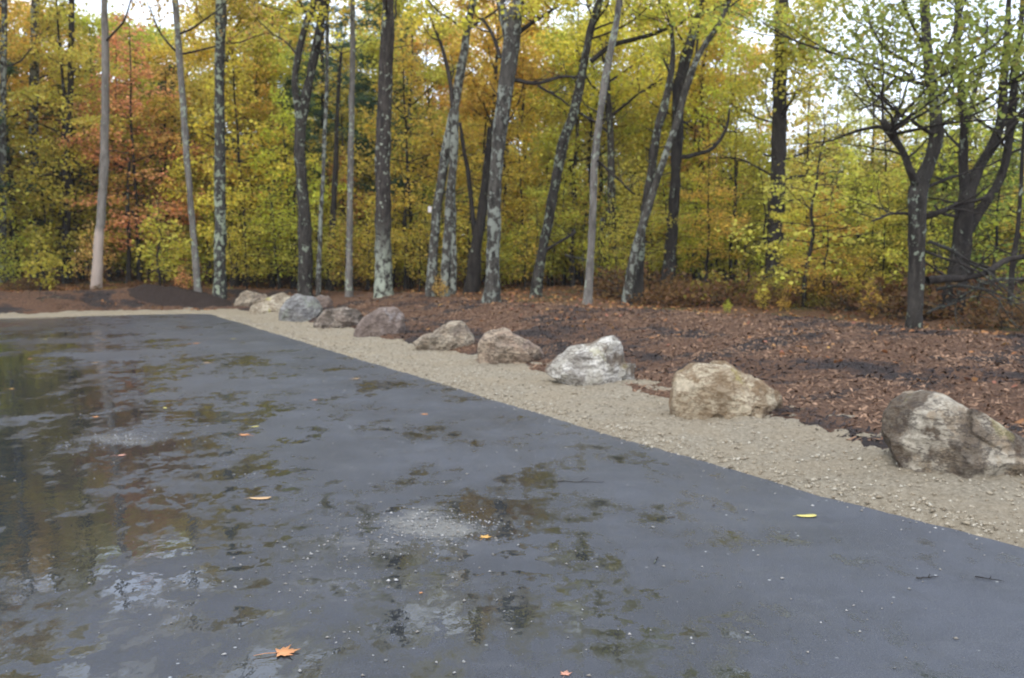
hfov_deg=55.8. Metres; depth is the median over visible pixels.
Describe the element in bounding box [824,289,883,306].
brush shrub
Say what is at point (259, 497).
fallen leaf
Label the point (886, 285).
brush shrub
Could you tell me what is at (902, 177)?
understory tree
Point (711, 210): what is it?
understory tree
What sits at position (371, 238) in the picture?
sapling
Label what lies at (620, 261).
sapling
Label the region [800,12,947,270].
understory tree
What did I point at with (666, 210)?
sapling
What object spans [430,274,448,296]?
sapling
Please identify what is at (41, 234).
understory tree
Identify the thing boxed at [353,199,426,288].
sapling
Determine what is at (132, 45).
canopy tree
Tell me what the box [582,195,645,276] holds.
sapling
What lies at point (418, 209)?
understory tree
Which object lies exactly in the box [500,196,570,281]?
sapling
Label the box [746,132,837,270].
understory tree
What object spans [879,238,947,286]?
sapling
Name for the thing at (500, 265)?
sapling
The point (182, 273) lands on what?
sapling
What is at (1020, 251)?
sapling
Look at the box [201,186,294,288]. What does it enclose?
sapling
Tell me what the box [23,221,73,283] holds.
sapling
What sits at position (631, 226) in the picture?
sapling
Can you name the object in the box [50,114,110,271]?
understory tree
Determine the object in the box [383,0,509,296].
maple tree
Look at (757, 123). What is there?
understory tree
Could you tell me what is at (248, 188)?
pine tree
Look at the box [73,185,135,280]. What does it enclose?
sapling
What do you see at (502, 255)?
sapling
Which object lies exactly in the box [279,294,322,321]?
boulder
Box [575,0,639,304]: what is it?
birch tree
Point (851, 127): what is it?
understory tree
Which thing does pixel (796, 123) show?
understory tree
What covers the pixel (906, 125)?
understory tree
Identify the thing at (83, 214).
sapling
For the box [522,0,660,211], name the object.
canopy tree
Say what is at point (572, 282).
dead tree
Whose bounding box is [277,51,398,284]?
understory tree
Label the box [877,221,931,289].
sapling
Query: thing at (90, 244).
sapling
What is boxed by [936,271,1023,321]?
fallen branch
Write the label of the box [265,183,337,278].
sapling
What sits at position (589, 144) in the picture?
understory tree
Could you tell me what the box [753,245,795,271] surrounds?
sapling
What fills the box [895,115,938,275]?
understory tree
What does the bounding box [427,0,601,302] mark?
oak tree
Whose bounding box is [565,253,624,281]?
fallen branch
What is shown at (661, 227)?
sapling
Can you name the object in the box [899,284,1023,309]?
brush shrub
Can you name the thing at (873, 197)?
understory tree
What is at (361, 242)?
sapling
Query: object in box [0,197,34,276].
sapling
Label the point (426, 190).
understory tree
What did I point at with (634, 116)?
canopy tree
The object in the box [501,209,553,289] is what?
sapling
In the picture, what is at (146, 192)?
sapling
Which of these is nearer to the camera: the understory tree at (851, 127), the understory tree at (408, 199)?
the understory tree at (408, 199)
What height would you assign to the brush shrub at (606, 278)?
1.455 m
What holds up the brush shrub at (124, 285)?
on the mulch bed
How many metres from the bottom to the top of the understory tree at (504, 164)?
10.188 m
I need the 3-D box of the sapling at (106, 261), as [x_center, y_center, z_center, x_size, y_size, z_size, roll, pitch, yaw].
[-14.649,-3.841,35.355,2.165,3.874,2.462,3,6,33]
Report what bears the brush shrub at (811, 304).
on the ground
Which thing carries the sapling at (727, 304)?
on the ground
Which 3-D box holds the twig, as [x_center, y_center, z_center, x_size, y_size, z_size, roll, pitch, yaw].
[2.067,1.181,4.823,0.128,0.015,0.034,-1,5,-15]
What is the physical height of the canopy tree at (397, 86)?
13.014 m
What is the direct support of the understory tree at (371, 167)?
on the ground
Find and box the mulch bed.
[0,288,1023,449]
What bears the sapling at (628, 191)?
on the ground
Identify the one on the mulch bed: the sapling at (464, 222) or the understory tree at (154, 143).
the sapling at (464, 222)
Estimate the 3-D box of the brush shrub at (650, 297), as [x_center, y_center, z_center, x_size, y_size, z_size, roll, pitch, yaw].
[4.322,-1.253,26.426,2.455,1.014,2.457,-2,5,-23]
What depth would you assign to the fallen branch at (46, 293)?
27.50 m
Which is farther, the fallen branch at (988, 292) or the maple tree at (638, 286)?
the maple tree at (638, 286)
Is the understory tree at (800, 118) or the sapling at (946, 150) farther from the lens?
the understory tree at (800, 118)
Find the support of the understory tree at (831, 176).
on the ground
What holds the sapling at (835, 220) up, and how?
on the ground
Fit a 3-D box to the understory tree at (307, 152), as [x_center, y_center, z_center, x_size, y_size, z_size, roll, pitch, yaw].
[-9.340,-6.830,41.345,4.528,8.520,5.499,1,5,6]
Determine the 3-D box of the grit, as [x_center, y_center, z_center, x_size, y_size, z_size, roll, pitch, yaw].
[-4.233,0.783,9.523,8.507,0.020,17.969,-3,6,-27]
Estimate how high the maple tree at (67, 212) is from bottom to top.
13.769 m
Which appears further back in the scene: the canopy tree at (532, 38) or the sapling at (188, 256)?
the canopy tree at (532, 38)
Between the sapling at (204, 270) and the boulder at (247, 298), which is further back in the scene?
the sapling at (204, 270)
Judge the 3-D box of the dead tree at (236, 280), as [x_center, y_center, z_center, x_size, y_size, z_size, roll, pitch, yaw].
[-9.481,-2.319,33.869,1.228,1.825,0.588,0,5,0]
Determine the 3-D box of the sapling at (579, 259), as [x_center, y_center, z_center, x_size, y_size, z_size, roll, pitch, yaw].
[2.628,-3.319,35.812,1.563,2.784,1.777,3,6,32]
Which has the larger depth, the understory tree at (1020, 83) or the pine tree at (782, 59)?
the understory tree at (1020, 83)
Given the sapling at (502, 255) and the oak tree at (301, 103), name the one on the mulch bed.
the oak tree at (301, 103)
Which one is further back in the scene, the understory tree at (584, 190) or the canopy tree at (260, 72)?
the understory tree at (584, 190)
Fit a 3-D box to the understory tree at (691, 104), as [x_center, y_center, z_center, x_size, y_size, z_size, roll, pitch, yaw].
[6.591,-7.518,38.374,5.434,10.528,5.750,-3,6,-33]
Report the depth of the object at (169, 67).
38.08 m
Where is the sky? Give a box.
[7,0,1023,234]
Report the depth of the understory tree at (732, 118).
32.53 m
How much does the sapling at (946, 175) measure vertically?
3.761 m
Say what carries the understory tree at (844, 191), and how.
on the ground
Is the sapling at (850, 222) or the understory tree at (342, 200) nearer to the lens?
the sapling at (850, 222)
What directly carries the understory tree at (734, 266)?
on the ground
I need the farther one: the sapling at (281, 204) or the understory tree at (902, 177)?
the sapling at (281, 204)
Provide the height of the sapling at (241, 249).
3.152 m
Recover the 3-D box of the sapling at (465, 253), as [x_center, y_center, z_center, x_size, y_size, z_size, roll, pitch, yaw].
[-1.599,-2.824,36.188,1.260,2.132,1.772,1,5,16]
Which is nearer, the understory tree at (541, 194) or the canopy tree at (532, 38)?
the understory tree at (541, 194)
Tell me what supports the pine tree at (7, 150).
on the ground
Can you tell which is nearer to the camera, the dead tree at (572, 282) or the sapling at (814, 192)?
the sapling at (814, 192)
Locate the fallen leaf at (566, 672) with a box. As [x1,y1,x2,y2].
[560,670,571,675]
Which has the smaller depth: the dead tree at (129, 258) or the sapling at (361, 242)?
the dead tree at (129, 258)
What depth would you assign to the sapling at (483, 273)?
33.69 m
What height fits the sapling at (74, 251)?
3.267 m
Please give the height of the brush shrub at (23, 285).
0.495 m
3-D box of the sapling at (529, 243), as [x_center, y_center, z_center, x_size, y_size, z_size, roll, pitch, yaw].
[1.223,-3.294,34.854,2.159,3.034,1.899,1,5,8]
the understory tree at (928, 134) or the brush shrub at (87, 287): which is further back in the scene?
the understory tree at (928, 134)
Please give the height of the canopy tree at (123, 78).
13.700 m
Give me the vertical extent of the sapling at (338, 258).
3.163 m
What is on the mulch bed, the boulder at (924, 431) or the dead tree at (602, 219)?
the boulder at (924, 431)
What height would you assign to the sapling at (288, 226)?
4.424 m
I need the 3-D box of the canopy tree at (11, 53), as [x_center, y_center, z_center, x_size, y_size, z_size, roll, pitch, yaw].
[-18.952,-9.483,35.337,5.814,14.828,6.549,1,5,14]
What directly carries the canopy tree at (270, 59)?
on the ground
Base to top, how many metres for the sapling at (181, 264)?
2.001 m
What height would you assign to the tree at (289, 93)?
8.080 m
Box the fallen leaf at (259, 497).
[244,496,270,498]
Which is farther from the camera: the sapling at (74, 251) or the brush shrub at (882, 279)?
the sapling at (74, 251)
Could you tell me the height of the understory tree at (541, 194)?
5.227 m
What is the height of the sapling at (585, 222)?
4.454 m
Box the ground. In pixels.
[1,262,1023,334]
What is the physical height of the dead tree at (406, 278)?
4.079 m
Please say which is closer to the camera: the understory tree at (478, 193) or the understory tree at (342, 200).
the understory tree at (342, 200)
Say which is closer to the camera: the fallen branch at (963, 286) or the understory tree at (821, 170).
the fallen branch at (963, 286)
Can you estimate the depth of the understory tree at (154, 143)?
38.21 m
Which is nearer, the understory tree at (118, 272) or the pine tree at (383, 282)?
the pine tree at (383, 282)
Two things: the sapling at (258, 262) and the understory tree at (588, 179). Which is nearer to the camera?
the sapling at (258, 262)
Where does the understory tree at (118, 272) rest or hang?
on the ground
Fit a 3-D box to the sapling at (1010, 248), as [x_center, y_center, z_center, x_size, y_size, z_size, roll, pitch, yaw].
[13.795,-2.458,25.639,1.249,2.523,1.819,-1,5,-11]
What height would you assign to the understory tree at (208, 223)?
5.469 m
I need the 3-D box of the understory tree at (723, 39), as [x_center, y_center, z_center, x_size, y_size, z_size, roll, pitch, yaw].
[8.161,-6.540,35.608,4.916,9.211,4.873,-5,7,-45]
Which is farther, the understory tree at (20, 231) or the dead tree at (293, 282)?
the understory tree at (20, 231)
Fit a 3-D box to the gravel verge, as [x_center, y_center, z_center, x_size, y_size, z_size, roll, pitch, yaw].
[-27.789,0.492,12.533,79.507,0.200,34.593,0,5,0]
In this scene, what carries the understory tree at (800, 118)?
on the ground
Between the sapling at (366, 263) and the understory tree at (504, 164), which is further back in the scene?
the understory tree at (504, 164)
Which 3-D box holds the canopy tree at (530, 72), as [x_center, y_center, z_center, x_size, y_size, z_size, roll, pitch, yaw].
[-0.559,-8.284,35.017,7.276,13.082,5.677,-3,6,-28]
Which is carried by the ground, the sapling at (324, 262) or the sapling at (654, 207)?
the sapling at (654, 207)
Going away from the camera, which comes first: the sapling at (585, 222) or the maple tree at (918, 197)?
the maple tree at (918, 197)
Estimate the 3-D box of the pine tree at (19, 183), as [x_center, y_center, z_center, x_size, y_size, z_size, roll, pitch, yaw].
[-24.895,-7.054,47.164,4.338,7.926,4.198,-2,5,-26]
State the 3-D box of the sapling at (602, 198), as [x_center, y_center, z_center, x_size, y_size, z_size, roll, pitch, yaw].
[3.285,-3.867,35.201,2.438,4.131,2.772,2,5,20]
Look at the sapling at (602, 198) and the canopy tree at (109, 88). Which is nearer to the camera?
the sapling at (602, 198)
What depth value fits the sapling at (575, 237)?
35.06 m
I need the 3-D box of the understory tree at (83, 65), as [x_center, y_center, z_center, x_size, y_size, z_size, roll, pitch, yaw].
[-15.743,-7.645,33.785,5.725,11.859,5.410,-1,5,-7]
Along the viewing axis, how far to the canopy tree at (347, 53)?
43.78 m
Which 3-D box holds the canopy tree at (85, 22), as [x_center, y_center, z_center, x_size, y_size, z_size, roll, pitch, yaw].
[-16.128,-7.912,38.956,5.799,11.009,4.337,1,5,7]
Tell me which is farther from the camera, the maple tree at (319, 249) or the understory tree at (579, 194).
the understory tree at (579, 194)
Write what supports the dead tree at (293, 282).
on the mulch bed
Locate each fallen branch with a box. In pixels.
[28,275,68,302]
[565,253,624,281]
[924,277,1023,328]
[926,281,1023,313]
[928,240,1023,304]
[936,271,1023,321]
[959,266,1023,332]
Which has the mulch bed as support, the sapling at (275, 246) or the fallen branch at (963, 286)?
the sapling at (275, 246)
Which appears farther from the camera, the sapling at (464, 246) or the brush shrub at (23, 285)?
the sapling at (464, 246)
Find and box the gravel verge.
[0,307,1023,547]
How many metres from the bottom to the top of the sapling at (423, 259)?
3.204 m
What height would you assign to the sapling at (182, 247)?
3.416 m
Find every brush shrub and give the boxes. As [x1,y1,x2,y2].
[0,274,61,291]
[8,279,42,289]
[26,282,64,290]
[76,283,113,289]
[109,281,141,288]
[122,275,171,287]
[566,257,691,295]
[581,257,708,300]
[603,283,701,307]
[638,275,692,307]
[664,280,727,305]
[680,271,774,307]
[682,259,791,304]
[719,274,808,304]
[729,266,835,297]
[729,284,820,308]
[753,265,884,304]
[759,273,852,302]
[792,286,853,310]
[819,283,895,312]
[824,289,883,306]
[837,276,901,302]
[842,270,931,313]
[847,257,983,320]
[856,273,1022,312]
[859,289,982,322]
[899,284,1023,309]
[925,269,1023,307]
[932,292,1023,330]
[948,289,1006,317]
[976,304,1023,318]
[1003,304,1023,320]
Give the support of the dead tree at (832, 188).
on the ground
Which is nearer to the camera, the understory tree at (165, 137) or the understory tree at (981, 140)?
the understory tree at (981, 140)
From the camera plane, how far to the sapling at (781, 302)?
22.51 m
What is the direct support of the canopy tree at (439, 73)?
on the ground
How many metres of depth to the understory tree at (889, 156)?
37.21 m
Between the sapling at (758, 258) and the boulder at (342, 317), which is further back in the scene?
the sapling at (758, 258)
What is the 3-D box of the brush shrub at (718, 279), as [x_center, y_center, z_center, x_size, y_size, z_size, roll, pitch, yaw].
[6.284,-1.514,26.428,3.330,1.376,3.333,1,5,8]
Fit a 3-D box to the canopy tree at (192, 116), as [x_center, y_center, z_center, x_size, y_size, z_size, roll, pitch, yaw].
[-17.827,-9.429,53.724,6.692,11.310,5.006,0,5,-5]
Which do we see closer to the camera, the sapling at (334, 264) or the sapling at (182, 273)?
the sapling at (182, 273)
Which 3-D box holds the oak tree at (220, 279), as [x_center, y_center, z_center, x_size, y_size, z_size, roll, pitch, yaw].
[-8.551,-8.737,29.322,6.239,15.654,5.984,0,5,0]
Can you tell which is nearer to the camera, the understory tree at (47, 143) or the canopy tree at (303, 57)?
the understory tree at (47, 143)
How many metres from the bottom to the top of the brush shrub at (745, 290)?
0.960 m
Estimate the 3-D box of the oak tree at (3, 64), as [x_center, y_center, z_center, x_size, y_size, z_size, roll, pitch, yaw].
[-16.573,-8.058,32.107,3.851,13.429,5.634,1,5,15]
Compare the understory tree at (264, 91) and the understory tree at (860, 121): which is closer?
the understory tree at (264, 91)
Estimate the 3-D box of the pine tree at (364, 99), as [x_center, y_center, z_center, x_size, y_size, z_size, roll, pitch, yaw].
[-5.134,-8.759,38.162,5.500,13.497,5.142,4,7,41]
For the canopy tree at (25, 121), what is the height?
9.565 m
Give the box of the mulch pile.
[127,284,232,307]
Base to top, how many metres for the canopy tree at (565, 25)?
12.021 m
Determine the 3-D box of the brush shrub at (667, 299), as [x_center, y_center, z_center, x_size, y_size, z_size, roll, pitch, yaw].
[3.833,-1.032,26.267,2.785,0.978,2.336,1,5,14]
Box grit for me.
[0,339,1017,676]
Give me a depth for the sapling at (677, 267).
33.57 m
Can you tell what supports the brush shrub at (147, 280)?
on the mulch bed
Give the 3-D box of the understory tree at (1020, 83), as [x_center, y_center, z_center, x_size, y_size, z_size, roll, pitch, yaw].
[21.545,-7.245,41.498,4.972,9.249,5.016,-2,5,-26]
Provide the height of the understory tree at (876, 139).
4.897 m
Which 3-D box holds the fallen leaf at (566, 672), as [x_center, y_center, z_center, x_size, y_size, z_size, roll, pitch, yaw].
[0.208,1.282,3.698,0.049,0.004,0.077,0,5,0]
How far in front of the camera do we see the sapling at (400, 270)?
35.37 m
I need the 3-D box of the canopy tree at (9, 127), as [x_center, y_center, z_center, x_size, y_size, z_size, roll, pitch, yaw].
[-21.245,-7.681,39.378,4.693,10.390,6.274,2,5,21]
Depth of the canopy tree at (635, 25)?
44.02 m
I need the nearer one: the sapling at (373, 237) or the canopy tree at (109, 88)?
the sapling at (373, 237)
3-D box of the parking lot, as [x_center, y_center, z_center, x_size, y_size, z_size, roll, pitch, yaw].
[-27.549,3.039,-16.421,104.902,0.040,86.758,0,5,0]
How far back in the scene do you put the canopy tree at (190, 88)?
35.14 m
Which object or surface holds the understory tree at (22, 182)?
on the ground
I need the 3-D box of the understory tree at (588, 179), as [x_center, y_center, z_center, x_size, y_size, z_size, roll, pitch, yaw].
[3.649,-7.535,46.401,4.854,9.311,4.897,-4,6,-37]
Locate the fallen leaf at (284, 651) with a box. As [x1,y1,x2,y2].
[253,645,298,656]
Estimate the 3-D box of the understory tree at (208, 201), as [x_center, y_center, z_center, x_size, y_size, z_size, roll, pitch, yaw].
[-9.368,-6.230,33.579,5.281,9.338,4.349,0,5,4]
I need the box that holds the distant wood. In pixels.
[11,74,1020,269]
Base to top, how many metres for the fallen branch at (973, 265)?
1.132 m
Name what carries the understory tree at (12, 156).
on the ground
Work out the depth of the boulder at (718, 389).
9.33 m
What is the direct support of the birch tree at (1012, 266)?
on the ground
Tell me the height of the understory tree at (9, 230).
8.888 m
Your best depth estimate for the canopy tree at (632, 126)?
48.17 m
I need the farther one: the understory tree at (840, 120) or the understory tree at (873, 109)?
the understory tree at (840, 120)
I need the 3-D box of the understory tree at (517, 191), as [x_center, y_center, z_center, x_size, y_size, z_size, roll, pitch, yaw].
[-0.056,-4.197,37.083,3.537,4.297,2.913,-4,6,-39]
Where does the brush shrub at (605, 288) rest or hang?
on the ground
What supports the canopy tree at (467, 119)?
on the ground
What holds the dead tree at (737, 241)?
on the ground
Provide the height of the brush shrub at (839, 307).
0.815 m
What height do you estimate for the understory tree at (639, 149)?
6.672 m
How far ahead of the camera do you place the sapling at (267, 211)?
37.97 m
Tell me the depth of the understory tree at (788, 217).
26.52 m
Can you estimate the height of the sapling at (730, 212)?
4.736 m
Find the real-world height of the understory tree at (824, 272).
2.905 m
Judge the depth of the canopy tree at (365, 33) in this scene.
53.66 m
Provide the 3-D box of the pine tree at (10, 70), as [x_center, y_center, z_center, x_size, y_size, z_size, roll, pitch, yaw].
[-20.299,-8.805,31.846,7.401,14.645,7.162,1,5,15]
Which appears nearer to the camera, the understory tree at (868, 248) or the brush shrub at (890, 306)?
the brush shrub at (890, 306)
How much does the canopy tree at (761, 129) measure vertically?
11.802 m
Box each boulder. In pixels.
[234,290,266,306]
[248,292,290,313]
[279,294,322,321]
[313,306,363,328]
[315,295,333,306]
[353,306,405,336]
[413,321,474,350]
[476,327,543,363]
[545,335,635,385]
[669,360,782,419]
[881,390,1023,478]
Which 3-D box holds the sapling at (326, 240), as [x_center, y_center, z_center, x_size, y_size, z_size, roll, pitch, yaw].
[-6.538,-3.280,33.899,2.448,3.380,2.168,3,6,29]
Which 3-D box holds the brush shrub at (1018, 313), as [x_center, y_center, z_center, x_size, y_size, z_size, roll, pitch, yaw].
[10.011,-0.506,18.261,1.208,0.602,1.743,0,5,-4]
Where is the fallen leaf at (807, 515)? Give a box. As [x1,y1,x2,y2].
[796,514,816,516]
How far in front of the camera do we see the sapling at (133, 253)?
35.15 m
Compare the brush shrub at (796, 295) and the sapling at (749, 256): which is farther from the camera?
the sapling at (749, 256)
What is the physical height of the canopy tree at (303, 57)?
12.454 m
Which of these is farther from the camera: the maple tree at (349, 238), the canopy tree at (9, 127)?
the canopy tree at (9, 127)
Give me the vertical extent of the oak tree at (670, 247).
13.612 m
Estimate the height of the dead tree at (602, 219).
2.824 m
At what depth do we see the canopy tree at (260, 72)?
36.52 m
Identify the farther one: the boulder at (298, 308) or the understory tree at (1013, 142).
the understory tree at (1013, 142)
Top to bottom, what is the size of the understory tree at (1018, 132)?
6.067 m
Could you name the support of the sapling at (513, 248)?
on the ground
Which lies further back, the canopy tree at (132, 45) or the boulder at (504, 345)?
the canopy tree at (132, 45)
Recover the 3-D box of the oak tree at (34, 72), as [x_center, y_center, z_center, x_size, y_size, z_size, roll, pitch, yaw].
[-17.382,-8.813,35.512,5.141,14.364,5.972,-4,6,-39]
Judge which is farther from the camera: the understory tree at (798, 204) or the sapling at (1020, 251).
the understory tree at (798, 204)
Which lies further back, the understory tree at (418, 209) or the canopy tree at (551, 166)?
the canopy tree at (551, 166)
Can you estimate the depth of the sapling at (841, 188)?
35.31 m
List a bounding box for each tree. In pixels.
[0,0,77,178]
[0,0,77,283]
[0,0,98,277]
[0,0,147,264]
[0,58,48,196]
[0,114,17,158]
[6,0,145,280]
[6,63,49,271]
[6,153,21,237]
[6,191,51,259]
[7,30,53,186]
[7,118,50,249]
[7,133,92,272]
[7,139,28,262]
[10,0,113,233]
[12,39,119,273]
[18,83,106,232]
[20,30,147,272]
[24,0,108,278]
[27,0,180,212]
[39,30,183,275]
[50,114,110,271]
[52,0,131,283]
[55,11,210,282]
[77,18,169,272]
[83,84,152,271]
[84,14,158,267]
[90,0,167,289]
[93,58,234,280]
[95,159,141,283]
[106,70,230,269]
[110,0,296,292]
[110,59,163,271]
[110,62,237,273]
[112,2,248,275]
[119,21,231,272]
[128,62,231,247]
[143,0,286,281]
[154,61,231,265]
[155,25,321,286]
[155,62,229,269]
[157,103,244,273]
[168,45,244,267]
[176,151,259,266]
[185,0,308,278]
[196,0,322,279]
[196,51,255,248]
[197,48,296,282]
[199,0,226,298]
[226,81,346,288]
[227,0,415,290]
[228,0,355,296]
[229,124,288,275]
[231,250,255,286]
[233,0,337,296]
[240,0,344,271]
[246,81,346,273]
[249,74,343,282]
[254,0,376,278]
[269,175,282,288]
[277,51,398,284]
[283,186,313,288]
[285,55,391,174]
[306,21,372,210]
[309,28,424,268]
[310,151,397,277]
[319,0,439,206]
[325,19,484,288]
[328,58,404,262]
[328,153,402,282]
[337,139,372,251]
[339,0,478,281]
[343,0,420,116]
[345,0,355,296]
[361,12,442,272]
[366,172,465,274]
[366,205,373,289]
[371,17,456,272]
[373,0,407,298]
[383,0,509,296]
[391,20,481,222]
[392,143,464,283]
[392,181,408,289]
[398,157,475,269]
[401,0,580,239]
[413,20,491,190]
[422,182,486,231]
[426,56,540,283]
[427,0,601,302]
[434,48,520,199]
[457,59,559,273]
[457,145,522,235]
[458,122,508,293]
[465,1,559,240]
[471,8,582,261]
[482,113,582,283]
[483,176,543,280]
[499,15,625,272]
[501,175,555,267]
[504,0,697,283]
[507,73,598,263]
[513,15,658,279]
[514,145,604,284]
[521,0,665,281]
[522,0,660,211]
[529,0,745,297]
[537,140,627,249]
[537,165,606,268]
[556,143,606,239]
[558,229,582,286]
[573,217,616,284]
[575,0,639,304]
[583,0,699,235]
[594,0,691,303]
[603,32,717,273]
[603,50,670,192]
[603,145,656,225]
[605,9,744,272]
[606,107,705,281]
[615,95,715,253]
[620,0,792,304]
[621,20,768,269]
[622,0,786,288]
[628,0,768,279]
[641,0,764,274]
[658,88,765,279]
[666,35,795,280]
[667,0,788,271]
[668,75,755,268]
[671,0,1023,328]
[677,137,751,282]
[680,66,795,280]
[692,0,881,284]
[693,159,788,279]
[706,102,796,280]
[709,250,720,277]
[719,161,738,282]
[738,47,883,252]
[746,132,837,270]
[760,97,848,248]
[761,174,846,285]
[777,156,855,287]
[780,189,876,305]
[785,158,827,260]
[788,60,887,267]
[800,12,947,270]
[813,162,908,280]
[814,164,869,286]
[817,90,884,195]
[818,78,898,194]
[820,142,905,285]
[830,160,837,279]
[831,159,907,287]
[838,107,953,278]
[842,173,907,289]
[843,0,1023,311]
[843,112,909,248]
[855,130,935,283]
[864,85,949,252]
[868,140,983,286]
[876,0,1023,316]
[888,126,1014,275]
[889,101,990,275]
[893,101,981,191]
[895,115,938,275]
[896,111,1016,273]
[904,87,1017,273]
[929,127,1023,269]
[949,112,1016,249]
[956,69,1021,249]
[972,72,1023,269]
[982,85,1023,275]
[984,131,1021,266]
[990,81,1023,212]
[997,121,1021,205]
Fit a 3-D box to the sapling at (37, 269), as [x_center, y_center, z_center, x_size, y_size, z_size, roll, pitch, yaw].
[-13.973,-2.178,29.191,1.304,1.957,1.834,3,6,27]
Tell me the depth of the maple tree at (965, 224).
19.78 m
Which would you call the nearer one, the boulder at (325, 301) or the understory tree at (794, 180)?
the boulder at (325, 301)
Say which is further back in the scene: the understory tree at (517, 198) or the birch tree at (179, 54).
the understory tree at (517, 198)
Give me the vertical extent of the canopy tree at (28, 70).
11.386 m
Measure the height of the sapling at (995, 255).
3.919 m
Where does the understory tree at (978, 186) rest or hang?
on the ground
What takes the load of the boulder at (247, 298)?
on the mulch bed
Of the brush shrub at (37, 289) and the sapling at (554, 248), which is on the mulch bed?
the brush shrub at (37, 289)
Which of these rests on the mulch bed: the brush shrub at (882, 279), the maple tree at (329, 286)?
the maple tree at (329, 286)
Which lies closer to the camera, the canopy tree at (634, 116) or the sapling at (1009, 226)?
the sapling at (1009, 226)
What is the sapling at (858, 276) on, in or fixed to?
on the ground
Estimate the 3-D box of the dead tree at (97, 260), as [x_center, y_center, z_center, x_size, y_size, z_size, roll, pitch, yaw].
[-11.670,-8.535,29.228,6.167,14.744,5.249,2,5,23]
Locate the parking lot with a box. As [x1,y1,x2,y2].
[0,314,1023,677]
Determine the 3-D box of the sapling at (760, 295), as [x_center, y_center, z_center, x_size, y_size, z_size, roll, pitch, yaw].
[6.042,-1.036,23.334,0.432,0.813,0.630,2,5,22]
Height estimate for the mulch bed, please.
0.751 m
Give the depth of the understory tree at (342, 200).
35.84 m
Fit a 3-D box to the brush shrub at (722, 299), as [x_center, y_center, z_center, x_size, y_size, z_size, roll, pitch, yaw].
[5.895,-1.231,25.583,3.333,1.151,2.309,-4,6,-40]
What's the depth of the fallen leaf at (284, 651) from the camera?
3.91 m
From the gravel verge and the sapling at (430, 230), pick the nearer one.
the gravel verge
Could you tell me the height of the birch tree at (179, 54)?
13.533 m
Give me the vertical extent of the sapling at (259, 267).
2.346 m
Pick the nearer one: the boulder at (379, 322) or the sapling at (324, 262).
the boulder at (379, 322)
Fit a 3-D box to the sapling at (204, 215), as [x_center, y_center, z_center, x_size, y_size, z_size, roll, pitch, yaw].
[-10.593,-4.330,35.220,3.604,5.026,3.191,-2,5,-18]
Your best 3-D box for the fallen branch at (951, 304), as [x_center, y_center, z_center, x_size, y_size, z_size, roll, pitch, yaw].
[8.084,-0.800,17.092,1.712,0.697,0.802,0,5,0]
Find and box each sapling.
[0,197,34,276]
[0,206,20,248]
[0,243,24,286]
[7,155,84,275]
[7,179,72,270]
[18,234,82,290]
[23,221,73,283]
[37,170,112,280]
[49,220,92,267]
[67,220,120,281]
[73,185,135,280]
[76,181,144,280]
[90,182,177,271]
[111,170,171,278]
[115,219,154,277]
[131,194,191,285]
[140,223,182,284]
[160,235,204,286]
[164,216,210,280]
[170,158,256,271]
[172,264,192,288]
[180,207,240,285]
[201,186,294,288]
[204,204,254,288]
[212,214,263,282]
[226,202,289,287]
[232,148,291,268]
[236,180,314,288]
[241,179,315,288]
[248,230,278,280]
[251,175,326,276]
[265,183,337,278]
[273,193,344,289]
[278,175,343,286]
[297,200,356,283]
[312,202,374,285]
[313,227,353,288]
[326,212,374,290]
[338,193,412,283]
[343,206,374,280]
[344,199,411,280]
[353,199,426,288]
[357,239,374,281]
[365,235,403,285]
[391,177,440,286]
[391,203,441,291]
[393,181,470,288]
[393,244,421,284]
[394,210,457,284]
[405,175,486,278]
[421,160,510,283]
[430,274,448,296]
[440,199,485,280]
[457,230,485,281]
[457,240,483,282]
[464,223,509,281]
[465,216,529,283]
[481,237,520,285]
[499,227,529,286]
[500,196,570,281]
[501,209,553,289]
[504,214,537,284]
[509,172,588,285]
[520,213,569,285]
[524,216,578,285]
[535,226,575,282]
[538,169,629,284]
[546,219,585,285]
[550,196,597,283]
[565,176,634,267]
[568,215,606,281]
[580,221,622,279]
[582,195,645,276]
[594,187,656,282]
[595,171,687,279]
[604,243,631,277]
[607,167,683,278]
[607,195,663,273]
[624,165,717,276]
[647,214,688,275]
[648,197,688,267]
[650,221,699,274]
[677,197,725,279]
[702,164,764,279]
[715,143,818,269]
[717,99,888,307]
[723,298,732,312]
[732,227,766,277]
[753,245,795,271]
[755,281,771,309]
[776,294,790,311]
[784,240,803,280]
[799,183,852,250]
[800,159,875,247]
[814,165,895,275]
[842,251,887,303]
[858,280,887,316]
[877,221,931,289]
[878,199,979,291]
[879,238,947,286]
[883,45,1023,282]
[925,159,986,273]
[926,134,1023,293]
[972,177,1023,285]
[974,137,1023,282]
[998,225,1023,275]
[999,195,1023,254]
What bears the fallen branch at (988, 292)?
on the ground
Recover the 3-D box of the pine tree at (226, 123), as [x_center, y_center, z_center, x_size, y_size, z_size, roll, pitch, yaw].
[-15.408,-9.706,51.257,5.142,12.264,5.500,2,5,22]
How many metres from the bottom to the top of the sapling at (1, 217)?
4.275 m

